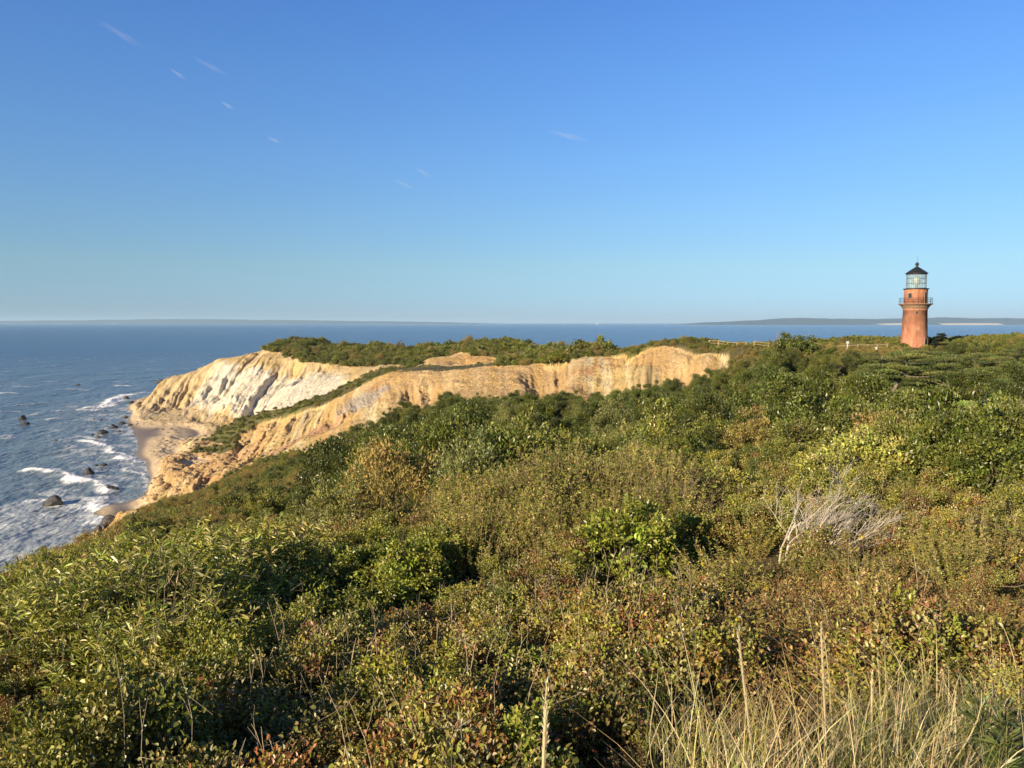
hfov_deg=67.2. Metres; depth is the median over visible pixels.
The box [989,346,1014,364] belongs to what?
olive tall bush
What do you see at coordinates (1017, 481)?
thicket bush
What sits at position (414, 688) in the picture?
russet bush
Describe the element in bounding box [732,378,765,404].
olive tall bush
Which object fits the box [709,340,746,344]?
rail fence
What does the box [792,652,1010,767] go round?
grass tuft
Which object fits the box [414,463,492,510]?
dry shrub
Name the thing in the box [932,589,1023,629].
heath plant
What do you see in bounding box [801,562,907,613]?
heath plant
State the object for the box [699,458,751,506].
yellow leaf shrub
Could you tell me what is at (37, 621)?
willow leaf shrub
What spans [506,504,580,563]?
dry shrub
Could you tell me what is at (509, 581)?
thicket bush
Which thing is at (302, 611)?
thicket bush
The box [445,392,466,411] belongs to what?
dark tall bush
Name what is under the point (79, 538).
brown shrub
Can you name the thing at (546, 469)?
dry shrub
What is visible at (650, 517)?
dry shrub
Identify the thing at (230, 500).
olive shrub
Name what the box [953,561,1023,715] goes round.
russet bush
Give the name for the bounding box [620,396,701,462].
olive shrub
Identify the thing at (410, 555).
bright leaf shrub
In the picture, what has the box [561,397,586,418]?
olive tall bush
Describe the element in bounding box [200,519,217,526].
brown shrub
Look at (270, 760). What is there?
russet bush
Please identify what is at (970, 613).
heath plant
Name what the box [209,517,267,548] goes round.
thicket bush
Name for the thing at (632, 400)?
dark tall bush
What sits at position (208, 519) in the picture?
willow leaf shrub
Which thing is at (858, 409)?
olive shrub
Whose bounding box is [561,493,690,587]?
bright leaf shrub
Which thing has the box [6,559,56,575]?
thicket bush
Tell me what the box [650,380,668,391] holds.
dark tall bush
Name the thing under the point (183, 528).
olive shrub
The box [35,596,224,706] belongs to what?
willow leaf shrub
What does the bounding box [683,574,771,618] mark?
heath plant
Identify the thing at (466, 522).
dry shrub
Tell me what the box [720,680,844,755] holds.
heath plant
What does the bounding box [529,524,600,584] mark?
russet bush
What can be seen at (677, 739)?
grass tuft
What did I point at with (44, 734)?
thicket bush
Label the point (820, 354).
dark tall bush
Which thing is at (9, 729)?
thicket bush
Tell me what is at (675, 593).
russet bush
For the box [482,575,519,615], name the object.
thicket bush
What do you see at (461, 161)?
sky
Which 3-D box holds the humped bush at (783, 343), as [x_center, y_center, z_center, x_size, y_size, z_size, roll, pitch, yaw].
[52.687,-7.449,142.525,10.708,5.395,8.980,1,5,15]
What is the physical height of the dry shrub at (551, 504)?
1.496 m
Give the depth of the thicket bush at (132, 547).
18.75 m
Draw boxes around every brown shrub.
[5,552,29,572]
[32,545,50,559]
[55,540,90,556]
[56,545,67,559]
[67,535,97,553]
[73,528,99,543]
[102,516,134,540]
[146,518,170,537]
[166,516,183,530]
[177,506,202,523]
[182,498,223,512]
[192,506,222,524]
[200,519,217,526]
[208,511,231,526]
[218,512,251,525]
[335,429,442,526]
[715,402,775,451]
[844,403,929,435]
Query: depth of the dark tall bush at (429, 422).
59.66 m
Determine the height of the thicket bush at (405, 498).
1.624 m
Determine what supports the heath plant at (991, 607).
on the ground
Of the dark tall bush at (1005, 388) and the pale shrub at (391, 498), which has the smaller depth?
the pale shrub at (391, 498)
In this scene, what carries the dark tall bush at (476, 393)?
on the ground
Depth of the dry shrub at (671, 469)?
20.00 m
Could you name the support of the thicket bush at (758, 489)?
on the ground
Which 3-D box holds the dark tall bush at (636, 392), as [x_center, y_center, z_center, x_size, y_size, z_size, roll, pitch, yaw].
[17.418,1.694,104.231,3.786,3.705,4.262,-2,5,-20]
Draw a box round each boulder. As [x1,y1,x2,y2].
[19,415,26,419]
[41,495,62,506]
[83,467,94,474]
[94,525,102,531]
[97,429,107,433]
[100,515,114,528]
[106,485,118,489]
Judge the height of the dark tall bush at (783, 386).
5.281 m
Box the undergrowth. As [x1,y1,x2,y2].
[96,332,1023,536]
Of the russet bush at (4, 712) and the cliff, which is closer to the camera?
the russet bush at (4, 712)
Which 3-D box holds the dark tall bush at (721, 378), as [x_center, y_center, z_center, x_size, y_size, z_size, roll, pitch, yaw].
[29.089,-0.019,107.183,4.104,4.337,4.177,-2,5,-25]
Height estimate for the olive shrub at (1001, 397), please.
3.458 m
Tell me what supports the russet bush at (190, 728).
on the ground
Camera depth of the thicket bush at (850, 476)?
21.01 m
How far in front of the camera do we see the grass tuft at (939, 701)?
5.43 m
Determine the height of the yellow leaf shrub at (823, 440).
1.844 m
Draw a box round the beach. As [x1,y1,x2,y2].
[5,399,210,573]
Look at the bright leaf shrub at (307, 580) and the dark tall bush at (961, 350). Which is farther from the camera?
the dark tall bush at (961, 350)
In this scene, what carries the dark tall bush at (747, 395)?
on the ground
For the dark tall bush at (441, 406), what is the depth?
123.96 m
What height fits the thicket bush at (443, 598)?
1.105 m
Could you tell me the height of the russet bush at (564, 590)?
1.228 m
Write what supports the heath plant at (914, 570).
on the ground
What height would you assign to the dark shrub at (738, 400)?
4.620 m
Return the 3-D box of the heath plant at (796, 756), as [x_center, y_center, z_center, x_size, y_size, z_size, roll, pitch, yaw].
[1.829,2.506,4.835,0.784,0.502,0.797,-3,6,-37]
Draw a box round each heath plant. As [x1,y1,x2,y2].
[561,743,688,767]
[599,662,768,765]
[612,735,699,767]
[641,640,818,740]
[665,747,769,767]
[679,735,790,767]
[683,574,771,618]
[686,587,783,632]
[687,518,757,553]
[699,559,790,600]
[699,694,830,767]
[700,623,828,713]
[702,598,796,669]
[702,609,800,686]
[705,559,792,592]
[711,615,786,682]
[715,556,758,573]
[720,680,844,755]
[724,587,838,628]
[724,600,840,661]
[727,641,944,736]
[729,575,837,625]
[729,605,863,704]
[731,577,854,647]
[734,554,821,599]
[747,731,860,767]
[750,574,852,617]
[769,621,813,664]
[774,620,953,708]
[777,590,898,654]
[779,527,865,553]
[783,613,841,642]
[796,604,849,628]
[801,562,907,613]
[805,666,940,752]
[809,693,946,767]
[815,567,948,618]
[821,537,890,565]
[822,540,913,587]
[829,569,955,618]
[862,569,944,609]
[868,549,931,581]
[869,568,934,593]
[870,749,985,767]
[903,597,989,631]
[918,667,1023,746]
[922,705,1022,767]
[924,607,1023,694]
[930,585,1023,623]
[930,600,1019,686]
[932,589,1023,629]
[950,673,1023,733]
[951,715,1023,762]
[952,600,1023,634]
[952,608,1019,638]
[961,535,1023,585]
[964,594,1023,630]
[994,534,1023,575]
[1003,684,1023,741]
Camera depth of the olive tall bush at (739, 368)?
124.17 m
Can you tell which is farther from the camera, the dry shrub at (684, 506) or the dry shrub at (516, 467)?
the dry shrub at (516, 467)
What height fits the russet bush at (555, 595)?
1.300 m
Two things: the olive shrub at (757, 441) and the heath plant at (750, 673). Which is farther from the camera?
the olive shrub at (757, 441)
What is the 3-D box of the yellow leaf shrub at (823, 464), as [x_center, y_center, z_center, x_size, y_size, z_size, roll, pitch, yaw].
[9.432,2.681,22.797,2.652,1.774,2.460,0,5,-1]
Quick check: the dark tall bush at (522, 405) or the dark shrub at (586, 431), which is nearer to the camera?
the dark shrub at (586, 431)
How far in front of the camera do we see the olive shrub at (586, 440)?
32.97 m
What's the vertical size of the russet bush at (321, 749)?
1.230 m
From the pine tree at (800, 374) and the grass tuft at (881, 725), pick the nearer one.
the grass tuft at (881, 725)
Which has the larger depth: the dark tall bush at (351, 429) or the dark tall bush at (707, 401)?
the dark tall bush at (351, 429)
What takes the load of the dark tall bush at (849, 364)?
on the ground
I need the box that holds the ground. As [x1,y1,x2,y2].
[4,341,1023,767]
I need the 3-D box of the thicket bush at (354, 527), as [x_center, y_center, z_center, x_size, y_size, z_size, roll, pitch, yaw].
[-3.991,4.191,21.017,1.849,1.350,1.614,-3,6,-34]
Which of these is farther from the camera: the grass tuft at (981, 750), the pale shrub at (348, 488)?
the pale shrub at (348, 488)
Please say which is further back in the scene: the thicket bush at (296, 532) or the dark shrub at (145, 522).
the dark shrub at (145, 522)
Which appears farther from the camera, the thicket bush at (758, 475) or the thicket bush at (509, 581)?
the thicket bush at (758, 475)
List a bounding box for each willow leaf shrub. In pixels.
[0,550,113,622]
[0,552,158,680]
[0,553,50,613]
[0,561,114,661]
[26,522,182,600]
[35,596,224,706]
[38,536,206,645]
[42,547,240,668]
[66,522,221,599]
[97,584,268,679]
[104,531,265,640]
[113,521,270,583]
[125,534,292,634]
[149,511,282,559]
[181,525,305,619]
[200,506,334,593]
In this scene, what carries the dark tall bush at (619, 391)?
on the ground
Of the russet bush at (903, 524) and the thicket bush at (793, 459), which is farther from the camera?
the thicket bush at (793, 459)
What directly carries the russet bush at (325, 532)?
on the ground
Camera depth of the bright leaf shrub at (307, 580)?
13.43 m
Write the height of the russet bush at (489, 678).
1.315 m
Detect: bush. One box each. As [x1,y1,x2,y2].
[0,574,20,634]
[0,607,22,661]
[0,639,54,716]
[0,641,35,699]
[0,680,25,722]
[0,687,34,748]
[0,690,138,767]
[0,726,10,737]
[0,735,27,766]
[2,633,93,715]
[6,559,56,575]
[13,547,66,578]
[18,548,86,590]
[19,710,65,749]
[26,679,103,767]
[34,545,75,562]
[42,646,240,767]
[43,635,149,717]
[52,532,101,571]
[71,530,111,559]
[89,710,205,767]
[92,539,138,563]
[103,530,146,561]
[112,529,160,550]
[112,685,253,767]
[115,525,161,543]
[128,634,275,739]
[128,653,206,689]
[129,567,267,682]
[129,698,263,767]
[138,619,272,764]
[176,517,214,548]
[200,614,322,740]
[200,728,304,767]
[203,649,344,765]
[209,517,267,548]
[213,582,302,653]
[227,547,286,620]
[230,661,343,766]
[231,699,351,767]
[231,734,366,767]
[241,604,311,681]
[251,586,318,665]
[254,602,367,683]
[259,514,294,528]
[262,513,292,521]
[263,626,368,702]
[264,527,302,542]
[265,599,377,708]
[272,595,360,679]
[278,507,303,531]
[278,583,380,660]
[278,660,404,767]
[285,515,329,538]
[291,654,411,745]
[298,645,385,696]
[300,527,345,563]
[301,520,345,541]
[304,521,351,549]
[312,440,348,483]
[314,527,368,552]
[321,506,359,531]
[322,535,379,587]
[325,686,474,767]
[326,510,363,537]
[330,538,379,559]
[335,614,413,659]
[338,625,477,752]
[339,430,347,443]
[339,518,386,537]
[340,675,459,755]
[342,431,371,456]
[343,540,403,594]
[344,425,361,442]
[344,686,457,766]
[345,511,388,547]
[345,610,446,666]
[350,508,386,535]
[353,633,405,656]
[354,423,363,430]
[356,508,401,534]
[357,419,383,434]
[361,493,394,512]
[363,626,446,676]
[366,597,438,646]
[366,619,508,752]
[366,633,502,733]
[367,505,402,524]
[371,420,388,439]
[374,511,413,542]
[379,407,398,424]
[382,523,438,572]
[385,407,402,419]
[392,510,440,552]
[393,489,423,514]
[395,600,465,658]
[396,400,419,420]
[396,410,425,441]
[397,401,420,423]
[400,513,420,528]
[400,665,554,759]
[401,518,451,564]
[405,415,456,446]
[405,592,480,658]
[406,620,572,767]
[407,506,426,518]
[419,410,434,417]
[421,585,529,696]
[423,397,461,425]
[429,395,448,410]
[429,572,484,640]
[431,573,500,641]
[432,596,523,658]
[432,705,578,767]
[437,391,454,402]
[439,392,452,411]
[439,630,535,723]
[440,623,550,724]
[441,403,469,413]
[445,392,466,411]
[446,414,491,432]
[453,396,481,418]
[455,408,489,425]
[458,627,511,656]
[462,603,557,704]
[463,571,540,634]
[465,685,579,758]
[473,392,486,400]
[473,398,491,420]
[475,547,520,591]
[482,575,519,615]
[484,394,495,406]
[485,556,565,627]
[486,396,499,411]
[486,399,501,416]
[490,573,533,600]
[492,397,520,422]
[492,407,522,431]
[497,389,525,412]
[503,577,570,644]
[503,641,556,697]
[507,578,596,662]
[507,645,655,767]
[508,392,521,397]
[508,602,664,758]
[513,552,561,584]
[514,395,563,435]
[516,399,549,424]
[519,393,550,415]
[519,544,553,569]
[519,573,594,635]
[520,412,557,440]
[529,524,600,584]
[529,588,637,689]
[531,552,607,604]
[534,553,612,592]
[537,597,615,654]
[538,573,616,643]
[542,392,556,399]
[545,393,570,409]
[545,526,592,563]
[549,396,567,417]
[551,416,572,441]
[553,551,649,656]
[557,617,674,707]
[558,390,580,397]
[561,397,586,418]
[561,397,610,433]
[564,390,584,410]
[566,633,715,767]
[570,399,601,422]
[582,602,700,707]
[585,564,667,626]
[586,392,603,402]
[588,391,636,440]
[590,392,606,400]
[595,527,648,569]
[602,585,717,641]
[604,390,635,406]
[607,388,621,397]
[610,704,695,767]
[613,400,643,430]
[615,549,705,617]
[622,385,634,397]
[627,556,667,593]
[628,394,648,426]
[630,383,652,399]
[631,461,723,515]
[632,598,752,706]
[633,593,707,634]
[634,389,670,423]
[634,578,769,732]
[636,576,708,627]
[637,393,686,437]
[640,383,662,397]
[646,570,721,622]
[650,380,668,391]
[657,390,686,410]
[658,378,669,391]
[660,557,754,627]
[661,378,685,394]
[664,386,714,427]
[676,387,686,400]
[678,384,731,432]
[679,391,735,427]
[681,379,703,398]
[685,373,711,393]
[689,500,756,561]
[693,449,736,470]
[693,456,723,474]
[701,458,733,472]
[702,368,714,378]
[703,483,745,514]
[709,368,733,394]
[718,391,747,420]
[718,494,767,545]
[721,367,759,398]
[725,491,787,546]
[726,358,754,377]
[726,485,759,508]
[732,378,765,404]
[735,380,764,411]
[736,450,762,470]
[737,464,796,506]
[738,364,818,429]
[741,467,782,493]
[745,358,759,372]
[746,370,761,381]
[748,461,791,490]
[753,349,792,375]
[754,456,790,482]
[755,467,813,529]
[757,456,910,563]
[759,496,835,548]
[762,599,961,731]
[766,330,822,354]
[769,503,860,588]
[776,479,821,501]
[778,464,812,484]
[778,464,831,502]
[783,347,807,365]
[783,351,800,371]
[786,462,833,486]
[789,496,848,540]
[790,438,826,473]
[798,462,862,505]
[801,366,850,404]
[801,481,877,549]
[803,487,876,540]
[808,349,831,366]
[808,354,839,371]
[812,481,879,532]
[814,538,982,698]
[817,362,842,381]
[824,346,838,359]
[824,557,1016,719]
[829,373,843,398]
[832,472,884,490]
[833,458,891,513]
[834,468,891,517]
[838,370,902,404]
[839,350,861,373]
[841,379,908,408]
[850,369,867,378]
[852,356,880,373]
[856,512,923,561]
[857,371,903,389]
[857,498,925,549]
[875,488,938,525]
[880,509,955,573]
[881,484,946,515]
[894,504,945,541]
[905,508,961,527]
[908,367,958,409]
[909,499,1003,567]
[916,464,963,496]
[922,500,970,519]
[923,499,972,526]
[926,484,970,508]
[940,486,963,499]
[941,344,953,354]
[941,570,1010,614]
[942,358,998,410]
[944,471,1007,521]
[950,342,967,354]
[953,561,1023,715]
[957,501,1023,553]
[962,562,1022,599]
[962,625,1023,712]
[963,366,1006,389]
[964,345,994,366]
[965,376,1013,409]
[971,344,1004,372]
[972,482,1023,515]
[976,484,1023,548]
[983,368,1023,417]
[985,348,1023,403]
[988,340,1006,351]
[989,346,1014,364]
[991,362,1021,389]
[994,472,1023,526]
[1001,344,1021,360]
[1002,476,1023,514]
[1004,474,1023,513]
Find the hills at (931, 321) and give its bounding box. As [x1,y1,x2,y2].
[677,317,1023,324]
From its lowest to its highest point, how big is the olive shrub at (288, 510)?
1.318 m
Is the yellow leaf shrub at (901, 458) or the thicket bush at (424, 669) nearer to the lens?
the thicket bush at (424, 669)
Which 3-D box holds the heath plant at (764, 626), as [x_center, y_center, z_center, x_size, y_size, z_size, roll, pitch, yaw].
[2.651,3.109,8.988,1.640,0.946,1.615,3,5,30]
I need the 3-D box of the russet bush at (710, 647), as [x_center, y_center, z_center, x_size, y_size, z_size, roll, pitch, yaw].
[1.769,2.549,7.246,1.407,1.781,1.419,3,5,31]
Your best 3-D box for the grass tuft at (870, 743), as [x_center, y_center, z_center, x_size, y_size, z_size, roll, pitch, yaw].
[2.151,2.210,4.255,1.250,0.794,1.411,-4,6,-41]
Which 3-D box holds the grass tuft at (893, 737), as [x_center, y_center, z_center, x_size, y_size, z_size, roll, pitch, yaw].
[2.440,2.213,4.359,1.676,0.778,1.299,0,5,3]
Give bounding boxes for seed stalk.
[541,675,549,767]
[639,667,667,767]
[736,629,754,766]
[819,621,827,766]
[870,670,873,765]
[949,689,981,767]
[989,617,1018,757]
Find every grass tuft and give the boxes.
[573,671,845,767]
[604,673,854,767]
[607,605,802,767]
[616,615,966,767]
[640,665,979,767]
[643,679,969,767]
[660,639,1022,767]
[675,659,927,767]
[683,613,1022,767]
[723,656,1019,767]
[742,607,1005,761]
[746,676,1021,767]
[762,615,1023,767]
[763,671,1015,767]
[767,633,1023,767]
[780,700,1014,767]
[784,638,1023,767]
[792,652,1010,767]
[815,686,1023,767]
[837,630,1023,767]
[849,613,1023,767]
[858,652,1014,767]
[882,691,1023,767]
[894,669,1023,767]
[897,622,1023,762]
[902,698,1023,767]
[940,667,1023,765]
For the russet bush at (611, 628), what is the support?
on the ground
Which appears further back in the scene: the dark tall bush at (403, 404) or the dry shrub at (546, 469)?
the dark tall bush at (403, 404)
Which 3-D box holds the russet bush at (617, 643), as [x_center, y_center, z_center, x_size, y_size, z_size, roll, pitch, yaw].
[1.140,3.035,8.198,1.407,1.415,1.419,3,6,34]
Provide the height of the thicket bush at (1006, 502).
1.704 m
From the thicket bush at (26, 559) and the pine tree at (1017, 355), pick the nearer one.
the thicket bush at (26, 559)
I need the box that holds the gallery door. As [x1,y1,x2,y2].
[924,292,927,302]
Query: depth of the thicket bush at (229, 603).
12.03 m
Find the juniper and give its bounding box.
[951,400,1002,415]
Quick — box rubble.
[128,391,232,498]
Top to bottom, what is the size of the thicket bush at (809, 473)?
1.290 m
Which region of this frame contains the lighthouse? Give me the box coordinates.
[898,256,932,347]
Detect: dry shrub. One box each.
[411,472,489,528]
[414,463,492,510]
[423,466,513,520]
[424,470,472,503]
[426,477,515,544]
[427,501,509,575]
[428,484,506,532]
[433,505,485,551]
[434,495,536,579]
[435,499,499,552]
[438,461,513,501]
[447,479,509,510]
[463,465,539,513]
[476,497,509,542]
[479,461,524,490]
[482,442,592,518]
[486,488,573,565]
[488,473,535,517]
[492,456,542,487]
[493,484,576,553]
[502,501,545,546]
[505,436,619,503]
[506,448,585,497]
[506,457,614,526]
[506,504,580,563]
[511,492,579,522]
[512,441,600,484]
[513,446,609,511]
[527,498,586,552]
[531,452,618,511]
[543,451,619,499]
[548,448,661,515]
[557,479,625,530]
[558,442,621,472]
[561,455,629,499]
[562,443,675,516]
[567,456,623,496]
[567,496,639,540]
[582,440,676,496]
[588,474,674,526]
[601,445,716,512]
[603,441,683,481]
[604,440,684,483]
[613,488,670,540]
[614,486,689,526]
[624,438,692,467]
[627,494,683,557]
[629,459,692,487]
[630,458,720,512]
[633,446,724,508]
[641,473,711,516]
[648,485,731,556]
[656,495,718,544]
[659,534,773,605]
[669,454,707,488]
[693,468,750,500]
[696,482,731,510]
[712,511,780,559]
[748,498,788,530]
[783,540,870,592]
[817,546,905,593]
[840,464,905,502]
[878,475,942,500]
[898,521,979,569]
[903,519,1009,579]
[910,530,1022,592]
[929,504,1023,576]
[980,522,1023,562]
[996,499,1023,540]
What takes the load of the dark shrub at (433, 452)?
on the ground
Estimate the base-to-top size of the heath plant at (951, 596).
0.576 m
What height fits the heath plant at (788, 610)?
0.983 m
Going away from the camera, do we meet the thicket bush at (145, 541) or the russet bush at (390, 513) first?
the thicket bush at (145, 541)
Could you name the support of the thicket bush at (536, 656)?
on the ground
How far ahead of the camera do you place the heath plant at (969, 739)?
5.35 m
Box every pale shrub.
[152,526,165,548]
[212,519,227,529]
[223,521,245,528]
[251,508,278,523]
[292,474,362,532]
[318,462,401,509]
[363,495,397,508]
[390,493,423,518]
[416,422,510,510]
[453,422,530,484]
[543,436,587,471]
[572,444,597,464]
[597,418,651,445]
[598,428,650,468]
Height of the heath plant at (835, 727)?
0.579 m
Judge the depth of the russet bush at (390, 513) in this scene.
24.00 m
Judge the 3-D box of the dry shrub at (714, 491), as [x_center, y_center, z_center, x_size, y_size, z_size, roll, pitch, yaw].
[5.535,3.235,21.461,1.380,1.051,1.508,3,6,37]
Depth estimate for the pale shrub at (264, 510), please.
28.41 m
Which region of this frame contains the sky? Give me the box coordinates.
[0,0,1023,322]
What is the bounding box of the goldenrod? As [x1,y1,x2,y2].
[955,639,1023,767]
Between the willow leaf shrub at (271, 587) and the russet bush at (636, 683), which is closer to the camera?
the russet bush at (636, 683)
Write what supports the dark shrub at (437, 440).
on the ground
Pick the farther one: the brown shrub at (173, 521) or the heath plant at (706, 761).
the brown shrub at (173, 521)
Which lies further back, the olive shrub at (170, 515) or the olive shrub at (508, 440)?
the olive shrub at (170, 515)
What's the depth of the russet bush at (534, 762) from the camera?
4.80 m
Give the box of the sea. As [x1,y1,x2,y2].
[0,323,1023,573]
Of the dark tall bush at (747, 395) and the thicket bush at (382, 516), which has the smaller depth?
the thicket bush at (382, 516)
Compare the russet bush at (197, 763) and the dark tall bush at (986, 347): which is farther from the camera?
the dark tall bush at (986, 347)
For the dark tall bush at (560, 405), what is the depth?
101.55 m
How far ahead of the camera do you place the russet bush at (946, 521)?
14.76 m
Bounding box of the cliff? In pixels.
[66,346,729,546]
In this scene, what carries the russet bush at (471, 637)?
on the ground
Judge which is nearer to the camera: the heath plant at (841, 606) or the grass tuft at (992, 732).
the grass tuft at (992, 732)
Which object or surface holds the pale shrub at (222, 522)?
on the ground
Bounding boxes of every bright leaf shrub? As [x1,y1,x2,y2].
[271,536,341,612]
[276,570,346,629]
[302,581,397,627]
[303,540,384,616]
[342,537,430,609]
[344,548,429,626]
[364,524,390,552]
[395,520,479,586]
[395,532,457,602]
[485,696,586,767]
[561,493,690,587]
[578,507,627,580]
[648,509,714,566]
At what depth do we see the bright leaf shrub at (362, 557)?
15.04 m
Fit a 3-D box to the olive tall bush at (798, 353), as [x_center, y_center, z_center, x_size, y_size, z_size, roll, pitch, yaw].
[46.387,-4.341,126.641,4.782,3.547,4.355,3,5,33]
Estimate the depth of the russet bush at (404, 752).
5.34 m
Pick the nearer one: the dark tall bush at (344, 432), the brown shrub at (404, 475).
the brown shrub at (404, 475)
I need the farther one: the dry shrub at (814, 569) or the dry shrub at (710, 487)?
the dry shrub at (710, 487)
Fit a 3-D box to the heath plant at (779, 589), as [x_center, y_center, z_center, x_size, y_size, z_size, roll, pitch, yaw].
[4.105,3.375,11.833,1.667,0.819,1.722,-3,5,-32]
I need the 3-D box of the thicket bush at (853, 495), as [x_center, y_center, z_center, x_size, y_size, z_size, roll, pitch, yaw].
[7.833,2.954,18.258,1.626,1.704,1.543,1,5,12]
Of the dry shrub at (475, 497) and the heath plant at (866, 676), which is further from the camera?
the dry shrub at (475, 497)
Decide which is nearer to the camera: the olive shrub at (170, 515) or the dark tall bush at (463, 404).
the olive shrub at (170, 515)
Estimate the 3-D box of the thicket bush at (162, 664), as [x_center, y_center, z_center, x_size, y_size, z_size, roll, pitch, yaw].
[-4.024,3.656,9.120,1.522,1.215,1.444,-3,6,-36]
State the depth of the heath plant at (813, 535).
16.32 m
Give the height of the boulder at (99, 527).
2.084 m
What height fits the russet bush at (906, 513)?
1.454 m
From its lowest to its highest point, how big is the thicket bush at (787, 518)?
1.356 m
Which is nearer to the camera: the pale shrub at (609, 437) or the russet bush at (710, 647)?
the russet bush at (710, 647)
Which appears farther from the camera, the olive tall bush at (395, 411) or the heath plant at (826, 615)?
the olive tall bush at (395, 411)
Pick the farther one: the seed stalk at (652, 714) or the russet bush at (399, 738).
the russet bush at (399, 738)
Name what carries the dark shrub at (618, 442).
on the ground
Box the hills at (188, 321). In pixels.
[0,319,492,323]
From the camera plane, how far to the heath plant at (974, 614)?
9.67 m
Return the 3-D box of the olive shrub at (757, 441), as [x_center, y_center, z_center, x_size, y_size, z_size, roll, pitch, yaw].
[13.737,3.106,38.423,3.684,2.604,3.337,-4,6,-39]
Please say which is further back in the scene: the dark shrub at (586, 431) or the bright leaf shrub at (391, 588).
the dark shrub at (586, 431)
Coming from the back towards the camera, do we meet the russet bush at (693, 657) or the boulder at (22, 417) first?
the boulder at (22, 417)
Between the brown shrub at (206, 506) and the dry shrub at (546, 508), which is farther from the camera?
the brown shrub at (206, 506)
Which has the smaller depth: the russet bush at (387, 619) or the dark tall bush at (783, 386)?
the russet bush at (387, 619)
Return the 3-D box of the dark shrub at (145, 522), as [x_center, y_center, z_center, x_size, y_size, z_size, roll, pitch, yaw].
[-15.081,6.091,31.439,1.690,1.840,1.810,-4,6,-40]
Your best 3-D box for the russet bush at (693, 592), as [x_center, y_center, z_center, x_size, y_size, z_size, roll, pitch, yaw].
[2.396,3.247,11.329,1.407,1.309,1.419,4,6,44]
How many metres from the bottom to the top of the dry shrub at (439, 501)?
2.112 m
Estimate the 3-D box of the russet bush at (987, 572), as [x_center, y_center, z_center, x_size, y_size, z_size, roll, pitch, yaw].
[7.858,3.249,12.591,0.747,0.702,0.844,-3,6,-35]
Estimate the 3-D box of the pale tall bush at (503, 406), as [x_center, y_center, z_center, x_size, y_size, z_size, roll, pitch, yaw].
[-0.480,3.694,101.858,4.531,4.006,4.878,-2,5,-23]
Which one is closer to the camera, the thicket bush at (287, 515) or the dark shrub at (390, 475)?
the thicket bush at (287, 515)
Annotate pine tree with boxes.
[795,373,838,400]
[831,352,921,394]
[853,356,918,377]
[872,350,953,396]
[906,352,1011,401]
[909,350,946,382]
[911,392,946,415]
[930,333,947,347]
[945,352,1013,385]
[988,347,1023,372]
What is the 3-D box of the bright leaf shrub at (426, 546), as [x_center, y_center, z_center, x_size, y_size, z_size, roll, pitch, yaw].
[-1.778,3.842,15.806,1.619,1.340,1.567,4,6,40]
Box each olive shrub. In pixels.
[67,540,93,557]
[145,527,166,543]
[153,512,172,534]
[159,512,176,523]
[163,505,191,517]
[168,525,196,538]
[172,515,203,536]
[209,490,254,522]
[237,486,284,521]
[247,504,280,527]
[269,491,290,506]
[280,499,305,520]
[456,403,561,482]
[535,424,603,461]
[560,425,593,442]
[588,437,617,457]
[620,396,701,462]
[651,411,682,438]
[690,410,737,450]
[720,448,740,460]
[752,420,801,447]
[755,434,812,470]
[758,416,840,458]
[771,449,785,461]
[823,395,909,436]
[862,387,946,472]
[961,396,1023,472]
[972,392,1023,430]
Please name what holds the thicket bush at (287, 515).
on the ground
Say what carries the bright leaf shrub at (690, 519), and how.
on the ground
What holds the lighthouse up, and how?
on the ground
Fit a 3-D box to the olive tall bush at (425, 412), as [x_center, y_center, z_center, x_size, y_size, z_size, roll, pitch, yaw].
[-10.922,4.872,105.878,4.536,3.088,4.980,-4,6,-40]
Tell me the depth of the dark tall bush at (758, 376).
109.02 m
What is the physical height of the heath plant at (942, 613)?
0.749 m
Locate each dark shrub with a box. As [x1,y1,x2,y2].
[121,511,160,536]
[216,506,249,525]
[231,482,275,502]
[257,483,287,494]
[265,479,283,492]
[280,486,301,501]
[286,485,301,493]
[288,432,355,510]
[325,444,394,501]
[329,419,417,489]
[333,437,427,502]
[365,420,430,453]
[408,397,498,488]
[409,428,461,465]
[456,417,506,446]
[551,433,599,453]
[576,423,609,443]
[596,432,644,460]
[648,426,710,464]
[697,437,721,456]
[700,450,736,465]
[701,387,785,450]
[728,464,759,487]
[730,447,761,470]
[732,441,759,467]
[743,446,777,475]
[772,375,873,447]
[802,407,865,448]
[868,388,962,421]
[882,460,919,496]
[894,379,1023,496]
[928,425,1023,500]
[960,401,1023,430]
[986,401,1023,472]
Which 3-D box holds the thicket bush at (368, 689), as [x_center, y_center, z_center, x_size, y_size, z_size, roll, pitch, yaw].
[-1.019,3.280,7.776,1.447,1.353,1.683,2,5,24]
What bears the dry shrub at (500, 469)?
on the ground
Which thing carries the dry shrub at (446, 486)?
on the ground
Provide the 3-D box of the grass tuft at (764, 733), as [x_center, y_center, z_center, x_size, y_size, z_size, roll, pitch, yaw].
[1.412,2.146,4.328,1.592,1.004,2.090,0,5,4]
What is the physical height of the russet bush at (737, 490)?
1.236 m
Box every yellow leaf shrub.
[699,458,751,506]
[793,446,863,487]
[808,427,874,458]
[813,429,895,483]
[849,421,915,460]
[854,433,943,487]
[879,421,939,466]
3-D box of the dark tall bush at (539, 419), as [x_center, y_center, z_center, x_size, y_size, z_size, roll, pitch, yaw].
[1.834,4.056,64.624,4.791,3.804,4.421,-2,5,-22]
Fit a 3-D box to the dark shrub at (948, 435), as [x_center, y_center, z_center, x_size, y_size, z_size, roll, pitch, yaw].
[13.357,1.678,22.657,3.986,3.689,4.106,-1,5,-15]
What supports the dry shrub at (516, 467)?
on the ground
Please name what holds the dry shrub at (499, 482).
on the ground

